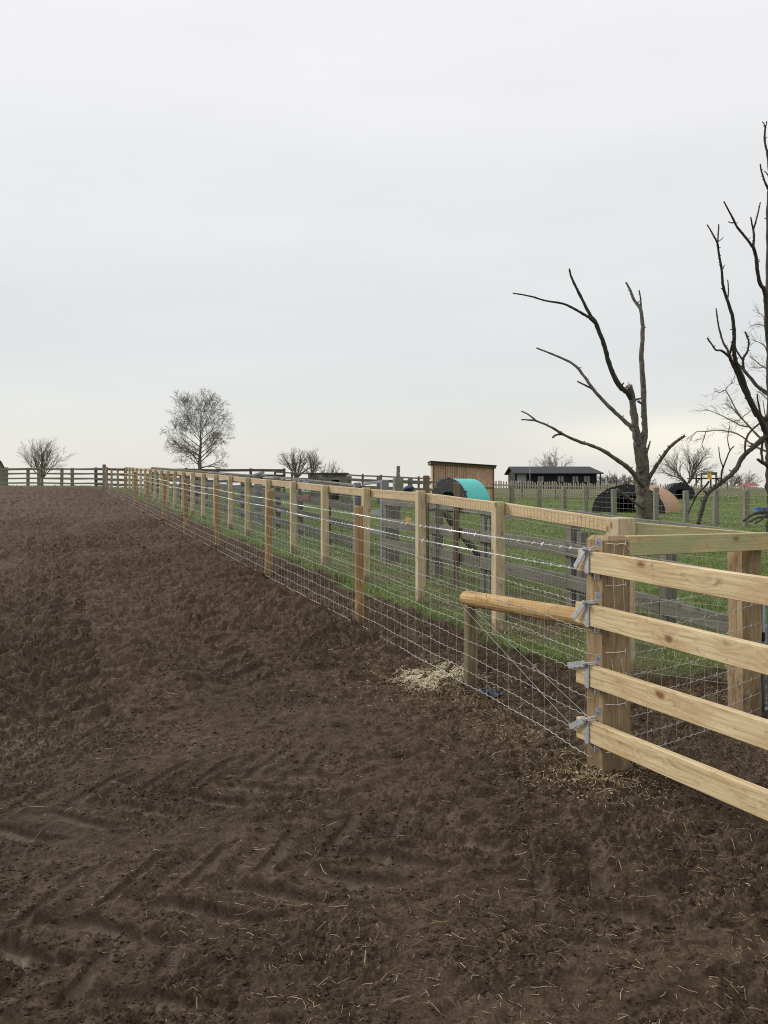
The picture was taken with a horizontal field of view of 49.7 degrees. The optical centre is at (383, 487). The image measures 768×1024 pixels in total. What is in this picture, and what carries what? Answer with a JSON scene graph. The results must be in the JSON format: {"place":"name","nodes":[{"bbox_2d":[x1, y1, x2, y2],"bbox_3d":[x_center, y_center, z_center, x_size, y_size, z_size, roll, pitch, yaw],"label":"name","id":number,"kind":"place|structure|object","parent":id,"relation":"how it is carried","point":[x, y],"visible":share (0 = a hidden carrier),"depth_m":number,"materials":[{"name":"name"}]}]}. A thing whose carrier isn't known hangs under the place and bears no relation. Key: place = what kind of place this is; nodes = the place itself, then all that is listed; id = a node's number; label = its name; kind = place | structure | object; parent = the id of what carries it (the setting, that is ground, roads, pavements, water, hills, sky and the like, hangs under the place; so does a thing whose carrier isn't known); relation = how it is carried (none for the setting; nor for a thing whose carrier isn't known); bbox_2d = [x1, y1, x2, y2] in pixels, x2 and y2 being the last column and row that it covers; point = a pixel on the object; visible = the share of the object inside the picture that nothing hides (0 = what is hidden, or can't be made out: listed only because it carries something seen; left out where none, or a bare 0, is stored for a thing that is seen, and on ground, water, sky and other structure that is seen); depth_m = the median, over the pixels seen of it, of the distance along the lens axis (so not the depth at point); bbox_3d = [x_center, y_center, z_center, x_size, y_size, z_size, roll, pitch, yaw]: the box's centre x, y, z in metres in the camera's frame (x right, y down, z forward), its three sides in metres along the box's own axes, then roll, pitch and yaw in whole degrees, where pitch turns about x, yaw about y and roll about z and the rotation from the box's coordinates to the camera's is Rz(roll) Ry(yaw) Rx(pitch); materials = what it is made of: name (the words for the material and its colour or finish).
{"place":"outdoors","nodes":[
{"label":"outdoors","id":0,"kind":"place"},
{"bbox_2d":[0,485,767,1023],"bbox_3d":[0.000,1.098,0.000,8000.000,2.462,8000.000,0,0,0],"label":"ground","id":1,"kind":"structure","parent":0,"point":[114,531],"depth_m":4.18,"materials":[{"name":"brown soil"}]},
{"bbox_2d":[0,461,4,485],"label":"dark shed","id":2,"kind":"structure","parent":1,"relation":"on","point":[2,471],"depth_m":50.00,"materials":[{"name":"black wood"}]},
{"bbox_2d":[17,437,74,485],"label":"bare tree","id":3,"kind":"object","parent":1,"relation":"on","point":[41,458],"visible":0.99,"depth_m":71.67,"materials":[{"name":"brown plant"}]},
{"bbox_2d":[8,469,97,485],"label":"post and rail fence","id":4,"kind":"object","parent":1,"relation":"on","point":[28,475],"visible":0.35,"depth_m":52.44,"materials":[{"name":"brown wood"}]},
{"bbox_2d":[0,467,107,485],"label":"post and rail fence","id":5,"kind":"object","parent":1,"relation":"on","point":[39,478],"visible":0.81,"depth_m":46.04,"materials":[{"name":"brown wood"}]},
{"bbox_2d":[95,467,285,491],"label":"post and rail fence","id":6,"kind":"object","parent":1,"relation":"on","point":[250,470],"visible":0.37,"depth_m":46.15,"materials":[{"name":"brown wood"}]},
{"bbox_2d":[159,389,235,494],"bbox_3d":[-8.907,-2.265,39.844,3.722,5.353,4.030,0,0,0],"label":"bare tree","id":7,"kind":"object","parent":1,"relation":"on","point":[183,428],"visible":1,"depth_m":39.73,"materials":[{"name":"grey plant"}]},
{"bbox_2d":[151,467,365,545],"bbox_3d":[-6.301,0.152,29.300,0.168,2.477,31.254,0,0,-22],"label":"board fence","id":8,"kind":"object","parent":1,"relation":"on","point":[337,505],"visible":0.45,"depth_m":19.81,"materials":[{"name":"grey wood"}]},
{"bbox_2d":[302,479,310,493],"bbox_3d":[-1.658,-0.002,17.610,0.200,0.360,0.040,0,0,0],"label":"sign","id":9,"kind":"object","parent":8,"relation":"attached to","point":[305,491],"visible":0.54,"depth_m":17.59,"materials":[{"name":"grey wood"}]},
{"bbox_2d":[254,471,263,524],"bbox_3d":[-3.241,0.315,21.473,0.237,1.474,0.629,0,0,-13],"label":"gate post","id":10,"kind":"object","parent":1,"relation":"on","point":[258,509],"visible":0.72,"depth_m":21.65,"materials":[{"name":"grey wood"}]},
{"bbox_2d":[275,448,320,480],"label":"bare tree","id":11,"kind":"object","parent":1,"relation":"on","point":[289,465],"visible":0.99,"depth_m":75.69,"materials":[{"name":"brown plant"}]},
{"bbox_2d":[296,448,324,472],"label":"bare tree","id":12,"kind":"object","parent":1,"relation":"on","point":[311,463],"visible":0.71,"depth_m":77.92,"materials":[{"name":"brown plant"}]},
{"bbox_2d":[307,473,348,499],"bbox_3d":[-2.718,-0.057,40.775,1.930,1.326,1.850,0,0,0],"label":"field shelter","id":13,"kind":"object","parent":1,"relation":"on","point":[313,476],"visible":0.45,"depth_m":40.00,"materials":[{"name":"grey wood"}]},
{"bbox_2d":[314,460,344,472],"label":"bare bush","id":14,"kind":"object","parent":1,"relation":"on","point":[329,471],"visible":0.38,"depth_m":73.80,"materials":[{"name":"brown plant"}]},
{"bbox_2d":[274,471,430,490],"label":"post and rail fence","id":15,"kind":"object","parent":1,"relation":"on","point":[418,478],"visible":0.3,"depth_m":43.19,"materials":[{"name":"grey wood"}]},
{"bbox_2d":[102,464,629,775],"bbox_3d":[-6.687,0.294,23.882,0.226,3.012,41.908,0,0,-22],"label":"stock fence","id":16,"kind":"object","parent":1,"relation":"on","point":[612,648],"visible":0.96,"depth_m":5.42,"materials":[{"name":"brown wood"}]},
{"bbox_2d":[567,538,767,820],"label":"rail gate","id":17,"kind":"structure","parent":16,"relation":"attached to","point":[740,793],"depth_m":3.89,"materials":[{"name":"brown wood"}]},
{"bbox_2d":[353,480,398,560],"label":"plank gate","id":18,"kind":"structure","parent":1,"relation":"on","point":[384,484],"depth_m":13.99,"materials":[{"name":"grey wood"}]},
{"bbox_2d":[318,476,443,503],"bbox_3d":[-0.214,0.135,34.983,5.681,1.310,0.206,0,0,21],"label":"post and rail fence","id":19,"kind":"object","parent":1,"relation":"on","point":[410,481],"visible":0.43,"depth_m":35.02,"materials":[{"name":"grey wood"}]},
{"bbox_2d":[0,515,767,1023],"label":"straw","id":20,"kind":"object","parent":1,"relation":"on","point":[450,871],"visible":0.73,"depth_m":3.19,"materials":[{"name":"beige plant"}]},
{"bbox_2d":[3,484,767,699],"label":"grass","id":21,"kind":"structure","parent":1,"relation":"on","point":[654,591],"depth_m":14.16,"materials":[{"name":"green plant"}]},
{"bbox_2d":[393,466,403,519],"bbox_3d":[0.327,0.208,23.828,0.463,1.680,0.491,0,0,-17],"label":"notched post","id":22,"kind":"object","parent":1,"relation":"on","point":[398,482],"visible":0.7,"depth_m":23.63,"materials":[{"name":"grey wood"}]},
{"bbox_2d":[423,475,429,577],"bbox_3d":[0.598,0.610,11.900,0.104,1.570,0.091,0,0,17],"label":"brown post","id":23,"kind":"object","parent":1,"relation":"on","point":[426,483],"visible":0.47,"depth_m":11.86,"materials":[{"name":"brown wood"}]},
{"bbox_2d":[380,660,489,692],"bbox_3d":[0.356,1.447,6.312,0.960,0.159,0.883,0,0,0],"label":"sawdust","id":24,"kind":"object","parent":1,"relation":"on","point":[420,675],"visible":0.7,"depth_m":6.34},
{"bbox_2d":[125,467,767,683],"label":"rail fence","id":25,"kind":"object","parent":1,"relation":"on","point":[623,526],"visible":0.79,"depth_m":9.80,"materials":[{"name":"brown wood"}]},
{"bbox_2d":[404,486,413,491],"bbox_3d":[0.790,0.041,27.001,0.361,0.223,0.375,0,0,40],"label":"tarpaulin bundle","id":26,"kind":"object","parent":25,"relation":"on","point":[408,488],"visible":0.78,"depth_m":26.89,"materials":[{"name":"blue plastic"}]},
{"bbox_2d":[453,483,459,585],"bbox_3d":[0.978,0.675,11.199,0.094,1.489,0.082,0,0,17],"label":"brown post","id":27,"kind":"object","parent":1,"relation":"on","point":[456,513],"visible":0.65,"depth_m":11.16,"materials":[{"name":"brown wood"}]},
{"bbox_2d":[429,477,489,513],"bbox_3d":[2.852,0.293,31.304,1.140,1.356,2.346,0,0,-35],"label":"pig ark","id":28,"kind":"object","parent":1,"relation":"on","point":[472,488],"visible":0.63,"depth_m":30.79,"materials":[{"name":"teal plastic"}]},
{"bbox_2d":[443,510,479,556],"bbox_3d":[1.080,0.629,11.854,0.121,0.657,1.218,0,0,-21],"label":"leaning log","id":29,"kind":"object","parent":1,"relation":"on","point":[447,515],"visible":0.44,"depth_m":11.66,"materials":[{"name":"wood"}]},
{"bbox_2d":[427,461,496,500],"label":"wooden shed","id":30,"kind":"structure","parent":1,"relation":"on","point":[483,474],"depth_m":35.00,"materials":[{"name":"brown wood"}]},
{"bbox_2d":[278,642,697,806],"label":"wood chips","id":31,"kind":"object","parent":1,"relation":"on","point":[593,777],"visible":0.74,"depth_m":4.52,"materials":[{"name":"beige wood"}]},
{"bbox_2d":[479,687,505,697],"bbox_3d":[0.772,1.473,5.950,0.196,0.098,0.225,0,0,0],"label":"plastic scrap","id":32,"kind":"object","parent":1,"relation":"on","point":[491,693],"visible":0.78,"depth_m":5.89,"materials":[{"name":"grey plastic"}]},
{"bbox_2d":[504,467,603,488],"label":"log cabin","id":33,"kind":"object","parent":1,"relation":"on","point":[571,475],"visible":0.62,"depth_m":79.94,"materials":[{"name":"black wood"}]},
{"bbox_2d":[517,474,525,482],"bbox_3d":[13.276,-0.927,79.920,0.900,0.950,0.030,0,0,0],"label":"door","id":34,"kind":"structure","parent":33,"relation":"in","point":[520,477],"depth_m":79.90,"materials":[{"name":"grey paint"}]},
{"bbox_2d":[538,476,543,481],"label":"window","id":35,"kind":"structure","parent":33,"relation":"in","point":[540,478],"depth_m":79.90,"materials":[{"name":"grey glass"}]},
{"bbox_2d":[558,476,562,481],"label":"window","id":36,"kind":"structure","parent":33,"relation":"in","point":[560,478],"depth_m":79.90,"materials":[{"name":"grey glass"}]},
{"bbox_2d":[572,476,577,481],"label":"window","id":37,"kind":"structure","parent":33,"relation":"in","point":[574,478],"depth_m":79.90,"materials":[{"name":"grey glass"}]},
{"bbox_2d":[584,476,589,481],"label":"window","id":38,"kind":"structure","parent":33,"relation":"in","point":[586,478],"depth_m":79.90,"materials":[{"name":"grey glass"}]},
{"bbox_2d":[534,447,574,466],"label":"bare tree","id":39,"kind":"object","parent":1,"relation":"on","point":[549,463],"visible":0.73,"depth_m":95.97,"materials":[{"name":"brown plant"}]},
{"bbox_2d":[382,498,767,643],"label":"board fence","id":40,"kind":"object","parent":1,"relation":"on","point":[678,610],"visible":0.53,"depth_m":9.25,"materials":[{"name":"grey wood"}]},
{"bbox_2d":[404,516,410,522],"bbox_3d":[0.211,0.286,7.387,0.070,0.065,0.004,0,0,0],"label":"card tag","id":41,"kind":"object","parent":40,"relation":"hanging from","point":[407,519],"visible":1,"depth_m":7.39,"materials":[{"name":"yellow cardboard"}]},
{"bbox_2d":[513,268,685,519],"bbox_3d":[4.065,-1.670,17.919,3.736,5.848,2.780,0,0,-16],"label":"dead tree","id":42,"kind":"object","parent":1,"relation":"on","point":[642,476],"visible":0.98,"depth_m":17.86,"materials":[{"name":"grey plant"}]},
{"bbox_2d":[597,471,623,488],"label":"hedge bush","id":43,"kind":"object","parent":1,"relation":"on","point":[604,479],"visible":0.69,"depth_m":87.72,"materials":[{"name":"brown plant"}]},
{"bbox_2d":[608,474,635,485],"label":"hedge bush","id":44,"kind":"object","parent":1,"relation":"on","point":[624,479],"visible":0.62,"depth_m":87.72,"materials":[{"name":"brown plant"}]},
{"bbox_2d":[494,480,766,498],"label":"picket fence","id":45,"kind":"object","parent":1,"relation":"on","point":[569,486],"visible":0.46,"depth_m":48.12,"materials":[{"name":"grey wood"}]},
{"bbox_2d":[592,484,680,513],"bbox_3d":[9.910,0.422,32.490,2.805,1.152,2.440,0,0,33],"label":"pig ark","id":46,"kind":"object","parent":1,"relation":"on","point":[600,503],"visible":0.63,"depth_m":31.97,"materials":[{"name":"black plastic"}]},
{"bbox_2d":[510,485,763,526],"bbox_3d":[8.126,0.566,29.123,0.203,1.372,14.059,0,0,-22],"label":"wire fence","id":47,"kind":"object","parent":1,"relation":"on","point":[686,501],"visible":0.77,"depth_m":27.13,"materials":[{"name":"grey wood"}]},
{"bbox_2d":[622,478,656,484],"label":"hedge bush","id":48,"kind":"object","parent":1,"relation":"on","point":[633,483],"visible":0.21,"depth_m":87.97,"materials":[{"name":"brown plant"}]},
{"bbox_2d":[664,482,695,499],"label":"pig ark","id":49,"kind":"object","parent":1,"relation":"on","point":[674,489],"visible":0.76,"depth_m":46.01,"materials":[{"name":"black plastic"}]},
{"bbox_2d":[650,445,716,483],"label":"bare tree","id":50,"kind":"object","parent":1,"relation":"on","point":[694,468],"visible":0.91,"depth_m":83.52,"materials":[{"name":"brown plant"}]},
{"bbox_2d":[625,532,767,745],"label":"cross fence","id":51,"kind":"object","parent":1,"relation":"on","point":[743,550],"visible":0.55,"depth_m":5.38,"materials":[{"name":"brown wood"}]},
{"bbox_2d":[761,605,767,711],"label":"gate","id":52,"kind":"structure","parent":51,"relation":"attached to","point":[763,686],"depth_m":5.47,"materials":[{"name":"grey paint"}]},
{"bbox_2d":[687,471,721,488],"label":"play tower","id":53,"kind":"structure","parent":1,"relation":"on","point":[709,474],"depth_m":71.97,"materials":[{"name":"brown wood"}]},
{"bbox_2d":[681,305,766,454],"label":"bare tree","id":54,"kind":"object","parent":1,"relation":"on","point":[744,421],"visible":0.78,"depth_m":22.02,"materials":[{"name":"brown plant"}]},
{"bbox_2d":[709,474,745,488],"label":"hedge bush","id":55,"kind":"object","parent":1,"relation":"on","point":[731,482],"visible":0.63,"depth_m":91.84,"materials":[{"name":"brown plant"}]},
{"bbox_2d":[688,121,767,531],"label":"bare tree","id":56,"kind":"object","parent":1,"relation":"on","point":[738,368],"visible":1,"depth_m":16.53,"materials":[{"name":"brown plant"}]},
{"bbox_2d":[726,470,765,488],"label":"hedge bush","id":57,"kind":"object","parent":1,"relation":"on","point":[747,479],"visible":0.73,"depth_m":91.55,"materials":[{"name":"brown plant"}]},
{"bbox_2d":[739,483,758,489],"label":"red hut","id":58,"kind":"object","parent":1,"relation":"on","point":[749,484],"visible":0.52,"depth_m":66.19,"materials":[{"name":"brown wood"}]},
{"bbox_2d":[743,509,767,523],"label":"fallen branch","id":59,"kind":"object","parent":1,"relation":"on","point":[765,512],"visible":1,"depth_m":12.80,"materials":[{"name":"brown plant"}]},
{"bbox_2d":[753,507,766,511],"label":"tub","id":60,"kind":"object","parent":1,"relation":"on","point":[756,509],"visible":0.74,"depth_m":30.33,"materials":[{"name":"blue plastic"}]},
{"bbox_2d":[0,0,767,487],"label":"sky","id":61,"kind":"structure","parent":0,"point":[325,219],"materials":[{"name":"white"}]}
]}

